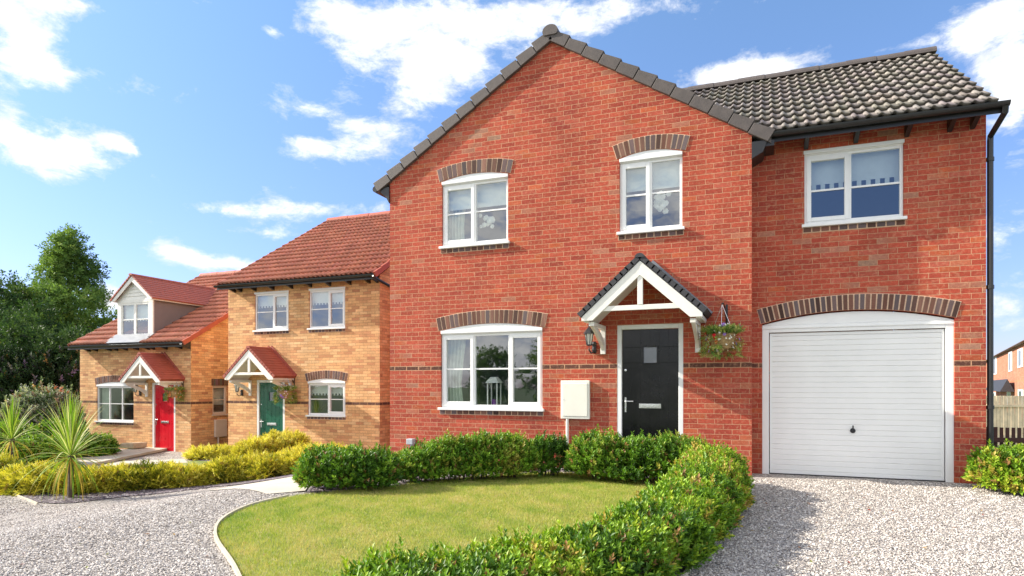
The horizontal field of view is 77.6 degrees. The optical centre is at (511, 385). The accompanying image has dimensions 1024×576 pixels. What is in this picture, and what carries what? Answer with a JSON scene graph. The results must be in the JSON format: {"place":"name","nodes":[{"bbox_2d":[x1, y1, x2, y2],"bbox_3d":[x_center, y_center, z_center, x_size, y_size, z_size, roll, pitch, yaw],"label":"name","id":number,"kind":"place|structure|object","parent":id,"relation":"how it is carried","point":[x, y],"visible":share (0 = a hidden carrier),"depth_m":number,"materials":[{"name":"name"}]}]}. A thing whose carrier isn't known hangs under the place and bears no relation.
{"place":"outdoors","nodes":[
{"label":"outdoors","id":0,"kind":"place"},
{"bbox_2d":[0,431,66,465],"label":"shrub","id":1,"kind":"object","parent":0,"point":[31,445],"visible":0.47,"depth_m":15.60,"materials":[{"name":"green plant"}]},
{"bbox_2d":[55,447,166,466],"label":"pathway","id":2,"kind":"structure","parent":0,"point":[129,453],"depth_m":17.95,"materials":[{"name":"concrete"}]},
{"bbox_2d":[120,442,146,448],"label":"stone block","id":3,"kind":"structure","parent":2,"relation":"on","point":[132,445],"depth_m":19.83,"materials":[{"name":"stone"}]},
{"bbox_2d":[94,459,186,468],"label":"garden path","id":4,"kind":"structure","parent":0,"point":[115,463],"depth_m":17.02,"materials":[{"name":"concrete"}]},
{"bbox_2d":[0,489,297,575],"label":"gravel","id":5,"kind":"structure","parent":0,"point":[8,534],"depth_m":5.75,"materials":[{"name":"grey gravel"}]},
{"bbox_2d":[18,473,294,502],"bbox_3d":[-7.651,1.737,12.590,9.506,0.657,4.322,0,0,0],"label":"mulch bed","id":6,"kind":"object","parent":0,"point":[99,496],"visible":0.32,"depth_m":11.51,"materials":[{"name":"stone"}]},
{"bbox_2d":[0,449,23,468],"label":"golden conifer","id":7,"kind":"object","parent":6,"relation":"on","point":[5,461],"visible":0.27,"depth_m":12.81,"materials":[{"name":"yellow plant"}]},
{"bbox_2d":[0,398,49,462],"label":"cordyline","id":8,"kind":"object","parent":6,"relation":"on","point":[11,419],"visible":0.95,"depth_m":14.07,"materials":[{"name":"green plant"}]},
{"bbox_2d":[15,494,37,504],"bbox_3d":[-9.744,2.025,12.203,4.900,0.134,0.030,0,0,41],"label":"border edging","id":9,"kind":"object","parent":6,"relation":"on","point":[30,500],"visible":0.52,"depth_m":10.95,"materials":[{"name":"beige concrete"}]},
{"bbox_2d":[0,459,75,496],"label":"golden conifer","id":10,"kind":"object","parent":6,"relation":"on","point":[22,481],"visible":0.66,"depth_m":11.63,"materials":[{"name":"yellow plant"}]},
{"bbox_2d":[0,391,128,500],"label":"cordyline","id":11,"kind":"object","parent":6,"relation":"on","point":[70,444],"visible":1,"depth_m":11.13,"materials":[{"name":"green plant"}]},
{"bbox_2d":[14,485,212,502],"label":"slate chippings","id":12,"kind":"object","parent":6,"relation":"on","point":[206,487],"visible":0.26,"depth_m":11.40,"materials":[{"name":"gravel"}]},
{"bbox_2d":[51,458,185,494],"bbox_3d":[-7.417,1.767,12.232,2.358,0.734,1.274,0,0,-23],"label":"golden conifer","id":13,"kind":"object","parent":6,"relation":"on","point":[140,476],"visible":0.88,"depth_m":11.91,"materials":[{"name":"yellow plant"}]},
{"bbox_2d":[162,461,211,488],"bbox_3d":[-6.312,1.788,12.527,1.069,0.619,1.176,0,0,21],"label":"golden conifer","id":14,"kind":"object","parent":6,"relation":"on","point":[191,475],"visible":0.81,"depth_m":12.25,"materials":[{"name":"yellow plant"}]},
{"bbox_2d":[200,451,248,484],"bbox_3d":[-5.724,1.711,12.806,1.194,0.803,1.086,0,0,-23],"label":"golden conifer","id":15,"kind":"object","parent":6,"relation":"on","point":[225,469],"visible":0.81,"depth_m":12.51,"materials":[{"name":"yellow plant"}]},
{"bbox_2d":[229,449,290,480],"bbox_3d":[-5.108,1.717,12.949,1.474,0.850,1.171,0,0,21],"label":"golden conifer","id":16,"kind":"object","parent":6,"relation":"on","point":[264,465],"visible":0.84,"depth_m":12.58,"materials":[{"name":"yellow plant"}]},
{"bbox_2d":[271,439,321,475],"bbox_3d":[-4.514,1.549,13.309,1.201,0.853,1.635,0,0,-40],"label":"golden conifer","id":17,"kind":"object","parent":6,"relation":"on","point":[294,453],"visible":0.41,"depth_m":12.85,"materials":[{"name":"yellow plant"}]},
{"bbox_2d":[175,461,210,466],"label":"lawn","id":18,"kind":"structure","parent":0,"point":[196,462],"depth_m":16.59,"materials":[{"name":"plant"}]},
{"bbox_2d":[212,477,306,493],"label":"paved path","id":19,"kind":"structure","parent":0,"point":[287,484],"depth_m":8.62,"materials":[{"name":"concrete"}]},
{"bbox_2d":[216,471,660,575],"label":"lawn","id":20,"kind":"structure","parent":0,"point":[290,561],"depth_m":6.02,"materials":[{"name":"green plant"}]},
{"bbox_2d":[395,428,543,483],"bbox_3d":[-0.618,0.954,8.780,2.175,0.737,0.856,0,0,-15],"label":"shrub","id":21,"kind":"object","parent":20,"relation":"on","point":[474,455],"visible":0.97,"depth_m":8.57,"materials":[{"name":"green plant"}]},
{"bbox_2d":[333,437,756,575],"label":"hedge","id":22,"kind":"object","parent":20,"relation":"on","point":[692,504],"visible":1,"depth_m":4.13,"materials":[{"name":"green plant"}]},
{"bbox_2d":[525,429,570,476],"bbox_3d":[0.533,0.978,9.174,0.802,0.689,0.691,0,0,-11],"label":"shrub","id":23,"kind":"object","parent":20,"relation":"on","point":[549,447],"visible":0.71,"depth_m":8.99,"materials":[{"name":"green plant"}]},
{"bbox_2d":[563,424,705,482],"bbox_3d":[1.688,0.929,8.621,2.041,0.787,0.948,0,0,21],"label":"shrub","id":24,"kind":"object","parent":20,"relation":"on","point":[594,452],"visible":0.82,"depth_m":8.42,"materials":[{"name":"green plant"}]},
{"bbox_2d":[305,468,655,494],"bbox_3d":[-0.132,1.344,8.419,6.040,0.060,3.606,0,0,21],"label":"slate bed","id":25,"kind":"object","parent":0,"point":[312,490],"visible":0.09,"depth_m":8.16,"materials":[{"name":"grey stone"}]},
{"bbox_2d":[289,440,404,489],"bbox_3d":[-2.054,1.012,8.016,1.398,0.624,0.890,0,0,-6],"label":"shrub","id":26,"kind":"object","parent":25,"relation":"on","point":[341,468],"visible":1,"depth_m":7.76,"materials":[{"name":"green plant"}]},
{"bbox_2d":[0,449,1023,575],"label":"gravel drive","id":27,"kind":"structure","parent":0,"point":[161,455],"depth_m":5.78,"materials":[{"name":"grey gravel"}]},
{"bbox_2d":[214,494,288,575],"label":"lawn edging","id":28,"kind":"object","parent":27,"relation":"on","point":[228,557],"visible":0.73,"depth_m":5.53,"materials":[{"name":"grey concrete"}]},
{"bbox_2d":[681,541,716,575],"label":"bed edging","id":29,"kind":"object","parent":27,"relation":"on","point":[686,574],"visible":0.07,"depth_m":4.40,"materials":[{"name":"grey concrete"}]},
{"bbox_2d":[960,438,1023,494],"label":"shrub","id":30,"kind":"object","parent":27,"relation":"on","point":[1001,467],"visible":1,"depth_m":7.69,"materials":[{"name":"green plant"}]},
{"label":"rear bed","id":31,"kind":"structure","parent":27,"relation":"on","visible":0},
{"bbox_2d":[181,442,233,460],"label":"golden conifer","id":32,"kind":"object","parent":31,"relation":"on","point":[205,452],"visible":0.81,"depth_m":17.34,"materials":[{"name":"yellow plant"}]},
{"bbox_2d":[228,432,284,456],"bbox_3d":[-6.256,1.633,15.758,1.470,0.981,1.252,0,0,-25],"label":"golden conifer","id":33,"kind":"object","parent":31,"relation":"on","point":[268,443],"visible":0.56,"depth_m":15.48,"materials":[{"name":"yellow plant"}]},
{"bbox_2d":[262,427,311,448],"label":"golden conifer","id":34,"kind":"object","parent":31,"relation":"on","point":[289,438],"visible":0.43,"depth_m":16.07,"materials":[{"name":"yellow plant"}]},
{"bbox_2d":[314,441,347,448],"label":"golden conifer","id":35,"kind":"object","parent":31,"relation":"on","point":[334,443],"visible":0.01,"depth_m":15.24,"materials":[{"name":"yellow plant"}]},
{"bbox_2d":[0,0,1023,359],"label":"sky","id":36,"kind":"structure","parent":0,"point":[187,139],"materials":[{"name":"blue"}]},
{"bbox_2d":[638,566,685,575],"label":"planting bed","id":37,"kind":"object","parent":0,"point":[682,570],"visible":0.02,"depth_m":4.47,"materials":[{"name":"soil"}]},
{"bbox_2d":[622,436,1009,467],"bbox_3d":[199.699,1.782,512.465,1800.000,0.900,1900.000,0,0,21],"label":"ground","id":38,"kind":"structure","parent":0,"point":[769,452],"depth_m":12.76,"materials":[{"name":"green"}]},
{"bbox_2d":[0,269,32,314],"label":"tree","id":39,"kind":"object","parent":38,"relation":"on","point":[8,294],"visible":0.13,"depth_m":34.20,"materials":[{"name":"green plant"}]},
{"bbox_2d":[1,283,50,326],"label":"tree","id":40,"kind":"object","parent":38,"relation":"on","point":[26,290],"visible":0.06,"depth_m":35.73,"materials":[{"name":"green plant"}]},
{"bbox_2d":[0,339,79,405],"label":"buddleia","id":41,"kind":"object","parent":38,"relation":"on","point":[68,374],"visible":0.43,"depth_m":26.24,"materials":[{"name":"green plant"}]},
{"bbox_2d":[0,293,82,350],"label":"tree","id":42,"kind":"object","parent":38,"relation":"on","point":[4,311],"visible":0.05,"depth_m":31.46,"materials":[{"name":"green plant"}]},
{"bbox_2d":[0,310,94,406],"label":"tree","id":43,"kind":"object","parent":38,"relation":"on","point":[42,336],"visible":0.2,"depth_m":27.53,"materials":[{"name":"green plant"}]},
{"bbox_2d":[25,279,94,332],"bbox_3d":[-27.014,-1.981,37.175,5.883,8.591,5.840,0,0,21],"label":"tree","id":44,"kind":"object","parent":38,"relation":"on","point":[60,298],"visible":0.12,"depth_m":36.92,"materials":[{"name":"green plant"}]},
{"bbox_2d":[11,222,116,330],"bbox_3d":[-27.416,-4.058,39.962,7.104,12.491,7.354,0,0,21],"label":"tree","id":45,"kind":"object","parent":38,"relation":"on","point":[65,256],"visible":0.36,"depth_m":39.33,"materials":[{"name":"green plant"}]},
{"bbox_2d":[64,270,239,451],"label":"brick house","id":46,"kind":"structure","parent":38,"relation":"on","point":[154,338],"depth_m":20.59,"materials":[{"name":"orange brick"}]},
{"bbox_2d":[94,382,133,422],"bbox_3d":[-13.016,0.566,20.884,1.793,1.327,0.155,0,0,21],"label":"window","id":47,"kind":"structure","parent":46,"relation":"in","point":[110,385],"depth_m":20.97,"materials":[{"name":"white plastic"}]},
{"bbox_2d":[133,385,140,395],"bbox_3d":[-11.988,0.129,20.335,0.159,0.462,0.263,0,0,51],"label":"wall lantern","id":48,"kind":"object","parent":46,"relation":"attached to","point":[135,390],"depth_m":20.30,"materials":[{"name":"black metal"}]},
{"bbox_2d":[155,385,173,450],"bbox_3d":[-10.972,1.083,20.098,0.847,2.167,0.105,0,0,21],"label":"door","id":49,"kind":"structure","parent":46,"relation":"in","point":[164,410],"depth_m":20.13,"materials":[{"name":"red wood"}]},
{"bbox_2d":[163,381,185,401],"bbox_3d":[-10.370,0.136,19.527,0.649,0.791,0.643,0,0,21],"label":"hanging basket","id":50,"kind":"object","parent":46,"relation":"attached to","point":[172,391],"visible":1,"depth_m":19.39,"materials":[{"name":"green metal"}]},
{"bbox_2d":[212,386,227,415],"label":"window","id":51,"kind":"structure","parent":46,"relation":"in","point":[224,387],"depth_m":20.92,"materials":[{"name":"beige plastic"}]},
{"bbox_2d":[214,419,226,444],"bbox_3d":[-9.474,1.643,20.689,0.069,1.054,0.482,0,0,21],"label":"meter box","id":52,"kind":"object","parent":46,"relation":"attached to","point":[220,427],"visible":0.88,"depth_m":20.64,"materials":[{"name":"beige plastic"}]},
{"bbox_2d":[213,211,389,451],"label":"brick house","id":53,"kind":"structure","parent":38,"relation":"on","point":[309,311],"depth_m":17.57,"materials":[{"name":"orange brick"}]},
{"bbox_2d":[234,385,242,395],"bbox_3d":[-7.843,0.094,18.247,0.159,0.462,0.263,0,0,51],"label":"wall lantern","id":54,"kind":"object","parent":53,"relation":"attached to","point":[237,390],"depth_m":18.20,"materials":[{"name":"black metal"}]},
{"bbox_2d":[252,290,289,331],"bbox_3d":[-6.784,-2.078,17.983,1.273,1.134,0.155,0,0,21],"label":"window","id":55,"kind":"structure","parent":53,"relation":"in","point":[285,293],"depth_m":17.95,"materials":[{"name":"white plastic"}]},
{"bbox_2d":[260,383,282,437],"bbox_3d":[-6.805,1.016,18.002,0.847,2.167,0.105,0,0,21],"label":"door","id":56,"kind":"structure","parent":53,"relation":"in","point":[271,415],"depth_m":18.04,"materials":[{"name":"green wood"}]},
{"bbox_2d":[272,378,298,404],"bbox_3d":[-6.183,0.107,17.412,0.715,0.868,0.727,0,0,21],"label":"hanging basket","id":57,"kind":"object","parent":53,"relation":"attached to","point":[285,392],"visible":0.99,"depth_m":17.25,"materials":[{"name":"green metal"}]},
{"bbox_2d":[305,379,345,416],"bbox_3d":[-5.036,0.344,17.302,1.306,1.038,0.155,0,0,21],"label":"window","id":58,"kind":"structure","parent":53,"relation":"in","point":[331,383],"depth_m":17.27,"materials":[{"name":"white plastic"}]},
{"bbox_2d":[307,286,345,329],"bbox_3d":[-5.019,-2.078,17.295,1.253,1.134,0.155,0,0,21],"label":"window","id":59,"kind":"structure","parent":53,"relation":"in","point":[331,290],"depth_m":17.27,"materials":[{"name":"white plastic"}]},
{"bbox_2d":[372,24,1010,483],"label":"brick house","id":60,"kind":"structure","parent":38,"relation":"on","point":[820,230],"depth_m":9.50,"materials":[{"name":"red brick"}]},
{"bbox_2d":[406,438,414,445],"bbox_3d":[-1.765,1.153,11.107,0.125,0.434,0.117,0,0,21],"label":"vent terminal","id":61,"kind":"object","parent":60,"relation":"attached to","point":[410,441],"visible":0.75,"depth_m":11.06,"materials":[{"name":"grey plastic"}]},
{"bbox_2d":[439,172,509,249],"bbox_3d":[-0.629,-2.954,10.755,1.295,1.235,0.155,0,0,21],"label":"window","id":62,"kind":"structure","parent":60,"relation":"in","point":[470,181],"depth_m":10.78,"materials":[{"name":"white plastic"}]},
{"bbox_2d":[479,214,494,228],"bbox_3d":[-0.427,-2.792,10.837,0.298,0.262,0.056,0,0,16],"label":"orchid","id":63,"kind":"object","parent":60,"relation":"in","point":[490,220],"visible":1,"depth_m":10.82,"materials":[{"name":"white plant"}]},
{"bbox_2d":[438,323,543,411],"bbox_3d":[-0.359,-0.301,10.650,1.915,1.458,0.155,0,0,21],"label":"window","id":64,"kind":"structure","parent":60,"relation":"in","point":[470,332],"depth_m":10.64,"materials":[{"name":"white plastic"}]},
{"bbox_2d":[485,377,502,404],"bbox_3d":[-0.303,0.133,10.861,0.240,0.540,0.240,0,0,21],"label":"candle lantern","id":65,"kind":"object","parent":60,"relation":"on","point":[496,380],"visible":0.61,"depth_m":10.80,"materials":[{"name":"white metal"}]},
{"bbox_2d":[561,380,589,444],"bbox_3d":[1.000,0.649,10.058,0.472,1.442,0.068,0,0,21],"label":"meter box","id":66,"kind":"object","parent":60,"relation":"attached to","point":[575,399],"visible":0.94,"depth_m":10.03,"materials":[{"name":"beige plastic"}]},
{"bbox_2d":[563,383,586,415],"bbox_3d":[0.992,0.232,10.036,0.402,0.520,0.007,0,0,21],"label":"door","id":67,"kind":"structure","parent":66,"relation":"in","point":[574,394],"depth_m":10.03,"materials":[{"name":"beige plastic"}]},
{"bbox_2d":[583,325,596,353],"bbox_3d":[1.225,-0.716,9.884,0.159,0.462,0.263,0,0,51],"label":"wall lantern","id":68,"kind":"object","parent":60,"relation":"attached to","point":[589,333],"depth_m":9.83,"materials":[{"name":"black metal"}]},
{"bbox_2d":[617,149,684,235],"bbox_3d":[2.110,-2.942,9.687,1.016,1.255,0.155,0,0,21],"label":"window","id":69,"kind":"structure","parent":60,"relation":"in","point":[645,159],"depth_m":9.71,"materials":[{"name":"white plastic"}]},
{"bbox_2d":[623,328,678,460],"bbox_3d":[2.103,0.233,9.701,0.847,2.167,0.105,0,0,21],"label":"door","id":70,"kind":"structure","parent":60,"relation":"in","point":[650,356],"depth_m":9.71,"materials":[{"name":"black wood"}]},
{"bbox_2d":[653,190,670,213],"bbox_3d":[2.308,-2.810,9.773,0.273,0.356,0.063,0,0,17],"label":"orchid","id":71,"kind":"object","parent":60,"relation":"in","point":[660,203],"visible":0.98,"depth_m":9.77,"materials":[{"name":"white plant"}]},
{"bbox_2d":[698,303,745,360],"bbox_3d":[2.967,-0.759,9.007,0.679,0.826,0.668,0,0,21],"label":"hanging basket","id":72,"kind":"object","parent":60,"relation":"attached to","point":[722,338],"visible":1,"depth_m":8.87,"materials":[{"name":"green metal"}]},
{"bbox_2d":[802,139,906,227],"bbox_3d":[4.844,-2.845,9.051,1.323,1.120,0.155,0,0,21],"label":"window","id":73,"kind":"structure","parent":60,"relation":"in","point":[843,152],"depth_m":9.08,"materials":[{"name":"white plastic"}]},
{"bbox_2d":[769,329,945,481],"bbox_3d":[4.871,0.302,9.086,2.244,2.136,0.080,0,0,21],"label":"garage door","id":74,"kind":"structure","parent":60,"relation":"in","point":[851,404],"depth_m":9.06,"materials":[{"name":"white paint"}]},
{"bbox_2d":[986,340,1023,395],"bbox_3d":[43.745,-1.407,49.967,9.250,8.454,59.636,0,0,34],"label":"brick house","id":75,"kind":"structure","parent":38,"relation":"on","point":[1009,371],"depth_m":49.61,"materials":[{"name":"orange brick"}]},
{"bbox_2d":[994,357,996,374],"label":"window","id":76,"kind":"structure","parent":75,"relation":"in","point":[995,358],"depth_m":63.55,"materials":[{"name":"white plastic"}]},
{"bbox_2d":[1008,351,1011,371],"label":"window","id":77,"kind":"structure","parent":75,"relation":"in","point":[1009,353],"depth_m":51.04,"materials":[{"name":"white plastic"}]},
{"bbox_2d":[1017,348,1022,367],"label":"window","id":78,"kind":"structure","parent":75,"relation":"in","point":[1020,351],"depth_m":44.34,"materials":[{"name":"white plastic"}]},
{"bbox_2d":[1018,389,1022,395],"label":"window","id":79,"kind":"structure","parent":75,"relation":"in","point":[1020,392],"depth_m":44.26,"materials":[{"name":"white plastic"}]},
{"bbox_2d":[986,427,1023,450],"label":"picket fence","id":80,"kind":"object","parent":38,"relation":"on","point":[1013,439],"visible":0.23,"depth_m":10.70,"materials":[{"name":"brown wood"}]},
{"bbox_2d":[986,396,1023,445],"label":"timber fence","id":81,"kind":"object","parent":38,"relation":"on","point":[1009,412],"visible":0.49,"depth_m":22.00,"materials":[{"name":"beige wood"}]},
{"bbox_2d":[687,478,1023,575],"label":"gravel","id":82,"kind":"structure","parent":0,"point":[764,557],"depth_m":5.68,"materials":[{"name":"grey gravel"}]},
{"label":"side bed","id":83,"kind":"structure","parent":0,"visible":0},
{"bbox_2d":[0,417,34,448],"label":"shrub","id":84,"kind":"object","parent":83,"relation":"on","point":[23,429],"visible":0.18,"depth_m":17.28,"materials":[{"name":"green plant"}]},
{"bbox_2d":[0,376,89,438],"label":"shrub","id":85,"kind":"object","parent":83,"relation":"on","point":[39,397],"visible":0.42,"depth_m":18.97,"materials":[{"name":"green plant"}]},
{"bbox_2d":[26,416,89,456],"bbox_3d":[-12.575,1.464,17.700,1.677,1.238,1.426,0,0,-27],"label":"shrub","id":86,"kind":"object","parent":83,"relation":"on","point":[39,427],"visible":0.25,"depth_m":17.38,"materials":[{"name":"green plant"}]},
{"bbox_2d":[76,430,122,456],"bbox_3d":[-11.858,1.678,18.100,1.130,0.810,1.252,0,0,21],"label":"shrub","id":87,"kind":"object","parent":83,"relation":"on","point":[103,442],"visible":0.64,"depth_m":17.92,"materials":[{"name":"green plant"}]}
]}

